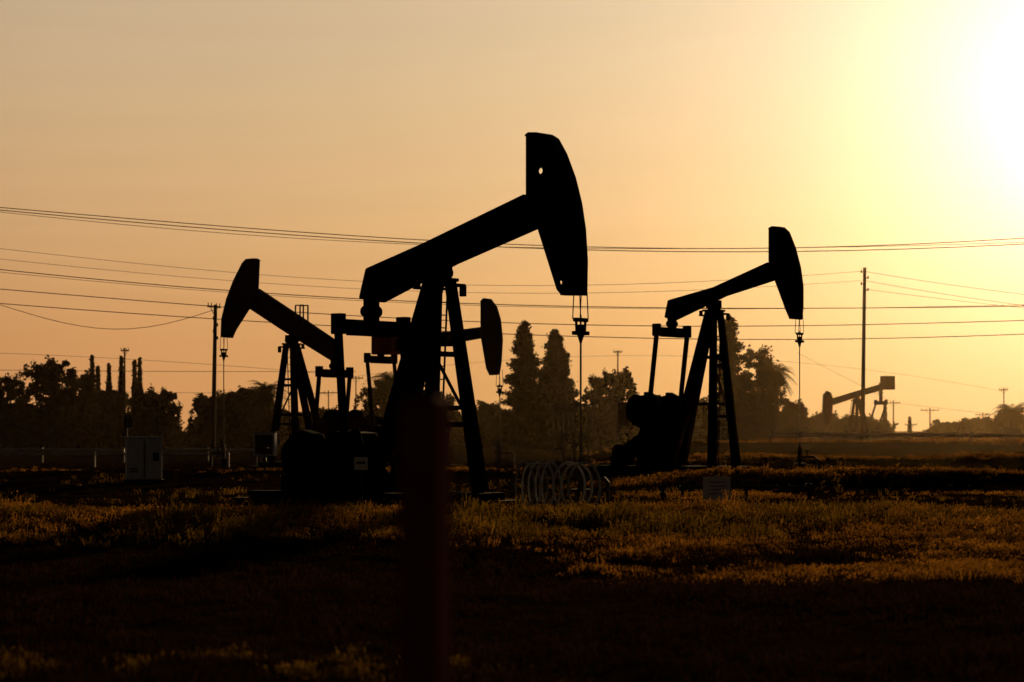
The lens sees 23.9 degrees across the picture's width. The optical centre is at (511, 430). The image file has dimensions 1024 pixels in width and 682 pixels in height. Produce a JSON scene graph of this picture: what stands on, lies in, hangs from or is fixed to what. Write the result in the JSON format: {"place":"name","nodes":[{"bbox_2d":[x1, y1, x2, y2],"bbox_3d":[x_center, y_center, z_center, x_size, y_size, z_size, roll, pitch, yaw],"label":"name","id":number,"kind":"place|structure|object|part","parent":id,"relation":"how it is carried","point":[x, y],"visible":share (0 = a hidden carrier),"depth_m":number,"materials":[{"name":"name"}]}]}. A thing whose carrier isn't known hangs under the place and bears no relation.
{"place":"outdoors","nodes":[
{"label":"outdoors","id":0,"kind":"place"},
{"bbox_2d":[0,431,1023,681],"bbox_3d":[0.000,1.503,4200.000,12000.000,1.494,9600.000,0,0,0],"label":"ground","id":1,"kind":"structure","parent":0,"point":[794,643],"depth_m":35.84,"materials":[{"name":"black plant"}]},
{"bbox_2d":[0,377,4,427],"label":"broadleaf tree","id":2,"kind":"object","parent":1,"relation":"on","point":[1,394],"visible":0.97,"depth_m":249.39,"materials":[{"name":"green plant"}]},
{"bbox_2d":[0,372,30,448],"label":"broadleaf tree","id":3,"kind":"object","parent":1,"relation":"on","point":[9,420],"visible":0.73,"depth_m":249.71,"materials":[{"name":"green plant"}]},
{"bbox_2d":[8,361,68,447],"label":"broadleaf tree","id":4,"kind":"object","parent":1,"relation":"on","point":[39,420],"visible":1,"depth_m":239.21,"materials":[{"name":"green plant"}]},
{"bbox_2d":[31,354,84,447],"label":"broadleaf tree","id":5,"kind":"object","parent":1,"relation":"on","point":[70,428],"visible":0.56,"depth_m":242.73,"materials":[{"name":"green plant"}]},
{"bbox_2d":[0,447,124,461],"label":"flow pipe","id":6,"kind":"object","parent":1,"relation":"on","point":[36,450],"visible":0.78,"depth_m":149.90,"materials":[{"name":"metal"}]},
{"bbox_2d":[63,370,101,448],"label":"broadleaf tree","id":7,"kind":"object","parent":1,"relation":"on","point":[87,388],"visible":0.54,"depth_m":254.56,"materials":[{"name":"green plant"}]},
{"bbox_2d":[86,355,98,448],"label":"cypress tree","id":8,"kind":"object","parent":1,"relation":"on","point":[94,434],"visible":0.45,"depth_m":269.79,"materials":[{"name":"green plant"}]},
{"bbox_2d":[94,366,103,447],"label":"cypress tree","id":9,"kind":"object","parent":1,"relation":"on","point":[98,392],"visible":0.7,"depth_m":274.82,"materials":[{"name":"green plant"}]},
{"bbox_2d":[85,389,130,447],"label":"broadleaf tree","id":10,"kind":"object","parent":1,"relation":"on","point":[114,396],"visible":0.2,"depth_m":278.30,"materials":[{"name":"green plant"}]},
{"bbox_2d":[103,363,114,448],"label":"cypress tree","id":11,"kind":"object","parent":1,"relation":"on","point":[109,433],"visible":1,"depth_m":269.79,"materials":[{"name":"green plant"}]},
{"bbox_2d":[0,452,228,466],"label":"flow pipe","id":12,"kind":"object","parent":1,"relation":"on","point":[94,453],"visible":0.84,"depth_m":134.94,"materials":[{"name":"metal"}]},
{"bbox_2d":[114,355,126,448],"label":"cypress tree","id":13,"kind":"object","parent":1,"relation":"on","point":[120,414],"visible":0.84,"depth_m":269.74,"materials":[{"name":"green plant"}]},
{"bbox_2d":[121,348,128,447],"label":"utility pole","id":14,"kind":"object","parent":1,"relation":"on","point":[125,352],"visible":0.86,"depth_m":259.92,"materials":[{"name":"brown wood"}]},
{"bbox_2d":[130,360,138,436],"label":"cypress tree","id":15,"kind":"object","parent":1,"relation":"on","point":[134,385],"visible":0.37,"depth_m":269.88,"materials":[{"name":"green plant"}]},
{"bbox_2d":[137,357,143,431],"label":"cypress tree","id":16,"kind":"object","parent":1,"relation":"on","point":[139,378],"visible":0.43,"depth_m":271.83,"materials":[{"name":"green plant"}]},
{"bbox_2d":[122,418,164,484],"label":"electrical cabinet","id":17,"kind":"object","parent":1,"relation":"on","point":[143,460],"visible":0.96,"depth_m":89.68,"materials":[{"name":"metal"}]},
{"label":"doors","id":18,"kind":"part","parent":17,"relation":"part of","materials":[{"name":"paint"}]},
{"bbox_2d":[130,440,158,477],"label":"meter window and vents","id":19,"kind":"structure","parent":17,"relation":"in","point":[155,455],"depth_m":89.66,"materials":[{"name":"metal"}]},
{"bbox_2d":[120,389,167,436],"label":"broadleaf tree","id":20,"kind":"object","parent":1,"relation":"on","point":[134,414],"visible":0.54,"depth_m":236.93,"materials":[{"name":"green plant"}]},
{"bbox_2d":[139,382,184,448],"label":"broadleaf tree","id":21,"kind":"object","parent":1,"relation":"on","point":[156,419],"visible":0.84,"depth_m":234.36,"materials":[{"name":"green plant"}]},
{"bbox_2d":[186,393,225,447],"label":"broadleaf tree","id":22,"kind":"object","parent":1,"relation":"on","point":[202,404],"visible":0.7,"depth_m":234.34,"materials":[{"name":"green plant"}]},
{"bbox_2d":[162,447,255,460],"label":"flow pipe","id":23,"kind":"object","parent":1,"relation":"on","point":[207,449],"visible":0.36,"depth_m":159.91,"materials":[{"name":"metal"}]},
{"bbox_2d":[207,302,220,456],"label":"utility pole","id":24,"kind":"object","parent":1,"relation":"on","point":[213,408],"visible":0.94,"depth_m":184.72,"materials":[{"name":"brown wood"}]},
{"bbox_2d":[1,305,212,328],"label":"power lines","id":25,"kind":"object","parent":24,"relation":"attached to","point":[103,328],"visible":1,"depth_m":184.98,"materials":[{"name":"black metal"}]},
{"bbox_2d":[0,269,1023,339],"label":"power lines","id":26,"kind":"object","parent":24,"relation":"attached to","point":[520,306],"visible":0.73,"depth_m":184.98,"materials":[{"name":"black metal"}]},
{"bbox_2d":[216,389,253,448],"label":"broadleaf tree","id":27,"kind":"object","parent":1,"relation":"on","point":[232,401],"visible":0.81,"depth_m":237.24,"materials":[{"name":"green plant"}]},
{"bbox_2d":[225,384,280,448],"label":"broadleaf tree","id":28,"kind":"object","parent":1,"relation":"on","point":[253,427],"visible":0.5,"depth_m":238.76,"materials":[{"name":"green plant"}]},
{"bbox_2d":[261,447,267,475],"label":"valve standpipe","id":29,"kind":"object","parent":1,"relation":"on","point":[264,459],"visible":0.86,"depth_m":99.98,"materials":[{"name":"metal"}]},
{"bbox_2d":[253,433,276,468],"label":"control box","id":30,"kind":"object","parent":1,"relation":"on","point":[268,440],"visible":0.92,"depth_m":119.78,"materials":[{"name":"paint"}]},
{"bbox_2d":[241,380,289,432],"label":"palm tree","id":31,"kind":"object","parent":1,"relation":"on","point":[267,393],"visible":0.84,"depth_m":224.71,"materials":[{"name":"green plant"}]},
{"bbox_2d":[210,258,391,468],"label":"pumpjack","id":32,"kind":"object","parent":1,"relation":"on","point":[246,294],"visible":0.66,"depth_m":127.71,"materials":[{"name":"paint"}]},
{"bbox_2d":[301,405,337,429],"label":"broadleaf tree","id":33,"kind":"object","parent":1,"relation":"on","point":[322,411],"visible":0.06,"depth_m":269.63,"materials":[{"name":"green plant"}]},
{"bbox_2d":[320,390,336,407],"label":"utility pole","id":34,"kind":"object","parent":1,"relation":"on","point":[328,392],"visible":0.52,"depth_m":400.09,"materials":[{"name":"brown wood"}]},
{"bbox_2d":[7,353,998,414],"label":"power lines","id":35,"kind":"object","parent":34,"relation":"attached to","point":[392,371],"visible":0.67,"depth_m":329.99,"materials":[{"name":"black metal"}]},
{"bbox_2d":[352,376,362,404],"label":"utility pole","id":36,"kind":"object","parent":1,"relation":"on","point":[355,378],"visible":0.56,"depth_m":329.96,"materials":[{"name":"brown wood"}]},
{"bbox_2d":[354,457,366,504],"bbox_3d":[-3.496,1.357,55.983,0.310,1.502,0.094,0,0,6],"label":"notice sign","id":37,"kind":"object","parent":1,"relation":"on","point":[360,463],"visible":0.88,"depth_m":55.95,"materials":[{"name":"white metal"}]},
{"bbox_2d":[353,379,388,416],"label":"broadleaf tree","id":38,"kind":"object","parent":1,"relation":"on","point":[380,410],"visible":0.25,"depth_m":268.96,"materials":[{"name":"green plant"}]},
{"bbox_2d":[363,371,393,410],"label":"broadleaf tree","id":39,"kind":"object","parent":1,"relation":"on","point":[388,379],"visible":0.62,"depth_m":239.29,"materials":[{"name":"green plant"}]},
{"bbox_2d":[232,132,609,506],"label":"pumpjack","id":40,"kind":"object","parent":1,"relation":"on","point":[317,466],"visible":0.77,"depth_m":65.12,"materials":[{"name":"paint"}]},
{"bbox_2d":[398,397,450,681],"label":"wooden post","id":41,"kind":"object","parent":1,"relation":"on","point":[424,539],"visible":1,"depth_m":6.45,"materials":[{"name":"brown wood"}]},
{"bbox_2d":[364,298,513,467],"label":"pumpjack","id":42,"kind":"object","parent":1,"relation":"on","point":[488,332],"visible":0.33,"depth_m":130.01,"materials":[{"name":"paint"}]},
{"bbox_2d":[424,391,462,446],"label":"broadleaf tree","id":43,"kind":"object","parent":1,"relation":"on","point":[455,415],"visible":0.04,"depth_m":289.68,"materials":[{"name":"green plant"}]},
{"bbox_2d":[476,398,502,448],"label":"broadleaf tree","id":44,"kind":"object","parent":1,"relation":"on","point":[486,412],"visible":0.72,"depth_m":259.10,"materials":[{"name":"green plant"}]},
{"bbox_2d":[0,403,1005,446],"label":"distant treeline","id":45,"kind":"object","parent":1,"relation":"on","point":[187,439],"visible":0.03,"depth_m":312.73,"materials":[{"name":"green plant"}]},
{"bbox_2d":[0,437,1023,585],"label":"grass","id":46,"kind":"structure","parent":1,"relation":"on","point":[970,564],"depth_m":46.33,"materials":[{"name":"brown plant"}]},
{"bbox_2d":[0,466,1023,681],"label":"weeds","id":47,"kind":"object","parent":1,"relation":"on","point":[634,520],"visible":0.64,"depth_m":47.68,"materials":[{"name":"brown plant"}]},
{"bbox_2d":[494,320,555,452],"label":"pine tree","id":48,"kind":"object","parent":1,"relation":"on","point":[525,400],"visible":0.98,"depth_m":214.31,"materials":[{"name":"green plant"}]},
{"bbox_2d":[514,461,560,506],"bbox_3d":[0.648,1.431,60.000,0.959,1.343,1.273,0,0,44],"label":"hooped well guard","id":49,"kind":"object","parent":1,"relation":"on","point":[535,479],"visible":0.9,"depth_m":59.95,"materials":[{"name":"grey paint"}]},
{"bbox_2d":[535,329,586,451],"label":"pine tree","id":50,"kind":"object","parent":1,"relation":"on","point":[554,375],"visible":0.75,"depth_m":221.12,"materials":[{"name":"green plant"}]},
{"bbox_2d":[552,405,573,465],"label":"hooped well guard","id":51,"kind":"object","parent":1,"relation":"on","point":[562,430],"visible":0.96,"depth_m":129.93,"materials":[{"name":"metal"}]},
{"bbox_2d":[552,461,600,507],"bbox_3d":[1.605,1.429,60.000,1.082,1.343,0.643,0,0,-36],"label":"hooped well guard","id":52,"kind":"object","parent":1,"relation":"on","point":[577,464],"visible":0.82,"depth_m":59.98,"materials":[{"name":"grey paint"}]},
{"bbox_2d":[568,403,594,465],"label":"hooped well guard","id":53,"kind":"object","parent":1,"relation":"on","point":[583,405],"visible":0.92,"depth_m":130.04,"materials":[{"name":"metal"}]},
{"bbox_2d":[577,373,623,449],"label":"broadleaf tree","id":54,"kind":"object","parent":1,"relation":"on","point":[601,433],"visible":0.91,"depth_m":249.27,"materials":[{"name":"green plant"}]},
{"bbox_2d":[613,350,621,371],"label":"utility pole","id":55,"kind":"object","parent":1,"relation":"on","point":[617,351],"visible":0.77,"depth_m":329.92,"materials":[{"name":"brown wood"}]},
{"bbox_2d":[602,366,639,447],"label":"broadleaf tree","id":56,"kind":"object","parent":1,"relation":"on","point":[624,380],"visible":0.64,"depth_m":251.21,"materials":[{"name":"green plant"}]},
{"bbox_2d":[616,396,630,443],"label":"control box","id":57,"kind":"object","parent":1,"relation":"on","point":[621,418],"visible":0.75,"depth_m":149.73,"materials":[{"name":"metal"}]},
{"bbox_2d":[658,485,667,502],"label":"valve standpipe","id":58,"kind":"object","parent":1,"relation":"on","point":[662,493],"visible":0.83,"depth_m":65.96,"materials":[{"name":"metal"}]},
{"bbox_2d":[677,477,687,490],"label":"valve standpipe","id":59,"kind":"object","parent":1,"relation":"on","point":[682,488],"visible":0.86,"depth_m":67.97,"materials":[{"name":"metal"}]},
{"bbox_2d":[693,397,707,440],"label":"broadleaf tree","id":60,"kind":"object","parent":1,"relation":"on","point":[698,433],"visible":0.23,"depth_m":278.78,"materials":[{"name":"green plant"}]},
{"bbox_2d":[590,226,817,473],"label":"pumpjack","id":61,"kind":"object","parent":1,"relation":"on","point":[654,445],"visible":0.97,"depth_m":110.26,"materials":[{"name":"paint"}]},
{"bbox_2d":[703,476,730,501],"bbox_3d":[4.821,1.579,56.988,0.660,1.018,0.104,0,0,-7],"label":"notice sign","id":62,"kind":"object","parent":1,"relation":"on","point":[714,486],"visible":0.88,"depth_m":56.94,"materials":[{"name":"metal"}]},
{"bbox_2d":[698,316,759,441],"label":"pine tree","id":63,"kind":"object","parent":1,"relation":"on","point":[741,386],"visible":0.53,"depth_m":214.29,"materials":[{"name":"green plant"}]},
{"bbox_2d":[681,484,811,502],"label":"flow pipe","id":64,"kind":"object","parent":1,"relation":"on","point":[745,487],"visible":0.82,"depth_m":67.96,"materials":[{"name":"metal"}]},
{"bbox_2d":[740,344,774,440],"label":"broadleaf tree","id":65,"kind":"object","parent":1,"relation":"on","point":[761,357],"visible":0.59,"depth_m":224.47,"materials":[{"name":"green plant"}]},
{"bbox_2d":[749,359,793,439],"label":"broadleaf tree","id":66,"kind":"object","parent":1,"relation":"on","point":[783,415],"visible":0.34,"depth_m":227.29,"materials":[{"name":"green plant"}]},
{"bbox_2d":[755,363,796,438],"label":"palm tree","id":67,"kind":"object","parent":1,"relation":"on","point":[775,375],"visible":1,"depth_m":219.80,"materials":[{"name":"green plant"}]},
{"bbox_2d":[780,398,811,440],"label":"broadleaf tree","id":68,"kind":"object","parent":1,"relation":"on","point":[792,426],"visible":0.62,"depth_m":264.33,"materials":[{"name":"green plant"}]},
{"bbox_2d":[803,474,813,499],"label":"valve standpipe","id":69,"kind":"object","parent":1,"relation":"on","point":[808,485],"visible":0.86,"depth_m":67.97,"materials":[{"name":"metal"}]},
{"bbox_2d":[805,410,840,441],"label":"broadleaf tree","id":70,"kind":"object","parent":1,"relation":"on","point":[815,421],"visible":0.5,"depth_m":298.94,"materials":[{"name":"green plant"}]},
{"bbox_2d":[828,413,876,440],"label":"broadleaf tree","id":71,"kind":"object","parent":1,"relation":"on","point":[841,426],"visible":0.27,"depth_m":279.06,"materials":[{"name":"green plant"}]},
{"bbox_2d":[819,376,896,440],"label":"pumpjack","id":72,"kind":"object","parent":1,"relation":"on","point":[829,401],"visible":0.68,"depth_m":249.90,"materials":[{"name":"paint"}]},
{"bbox_2d":[860,267,868,439],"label":"utility pole","id":73,"kind":"object","parent":1,"relation":"on","point":[862,427],"visible":0.94,"depth_m":199.87,"materials":[{"name":"brown wood"}]},
{"bbox_2d":[0,248,1023,307],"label":"power lines","id":74,"kind":"object","parent":73,"relation":"attached to","point":[549,285],"visible":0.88,"depth_m":199.99,"materials":[{"name":"black metal"}]},
{"bbox_2d":[828,438,914,441],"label":"flow pipe","id":75,"kind":"object","parent":1,"relation":"on","point":[866,438],"visible":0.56,"depth_m":227.94,"materials":[{"name":"metal"}]},
{"bbox_2d":[882,405,887,420],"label":"cypress tree","id":76,"kind":"object","parent":1,"relation":"on","point":[885,415],"visible":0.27,"depth_m":329.82,"materials":[{"name":"green plant"}]},
{"bbox_2d":[873,419,898,432],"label":"broadleaf tree","id":77,"kind":"object","parent":1,"relation":"on","point":[886,426],"visible":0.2,"depth_m":299.14,"materials":[{"name":"green plant"}]},
{"bbox_2d":[770,432,1023,442],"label":"flow pipe","id":78,"kind":"object","parent":1,"relation":"on","point":[871,434],"visible":0.93,"depth_m":183.89,"materials":[{"name":"metal"}]},
{"bbox_2d":[907,416,912,432],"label":"cypress tree","id":79,"kind":"object","parent":1,"relation":"on","point":[909,424],"visible":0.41,"depth_m":359.83,"materials":[{"name":"green plant"}]},
{"bbox_2d":[921,408,938,428],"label":"utility pole","id":80,"kind":"object","parent":1,"relation":"on","point":[930,410],"visible":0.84,"depth_m":419.94,"materials":[{"name":"brown wood"}]},
{"bbox_2d":[921,419,968,439],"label":"broadleaf tree","id":81,"kind":"object","parent":1,"relation":"on","point":[938,426],"visible":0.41,"depth_m":298.87,"materials":[{"name":"green plant"}]},
{"bbox_2d":[955,414,997,440],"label":"broadleaf tree","id":82,"kind":"object","parent":1,"relation":"on","point":[978,425],"visible":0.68,"depth_m":298.39,"materials":[{"name":"green plant"}]},
{"bbox_2d":[990,402,1023,438],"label":"broadleaf tree","id":83,"kind":"object","parent":1,"relation":"on","point":[1008,410],"visible":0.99,"depth_m":249.73,"materials":[{"name":"green plant"}]},
{"bbox_2d":[991,406,1023,437],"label":"broadleaf tree","id":84,"kind":"object","parent":1,"relation":"on","point":[999,427],"visible":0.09,"depth_m":279.12,"materials":[{"name":"green plant"}]},
{"bbox_2d":[0,207,1023,251],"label":"power lines","id":85,"kind":"object","parent":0,"point":[499,246],"visible":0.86,"depth_m":174.97,"materials":[{"name":"black metal"}]},
{"bbox_2d":[0,0,1023,430],"label":"sky","id":86,"kind":"structure","parent":0,"point":[678,123],"materials":[{"name":"orange"}]}
]}

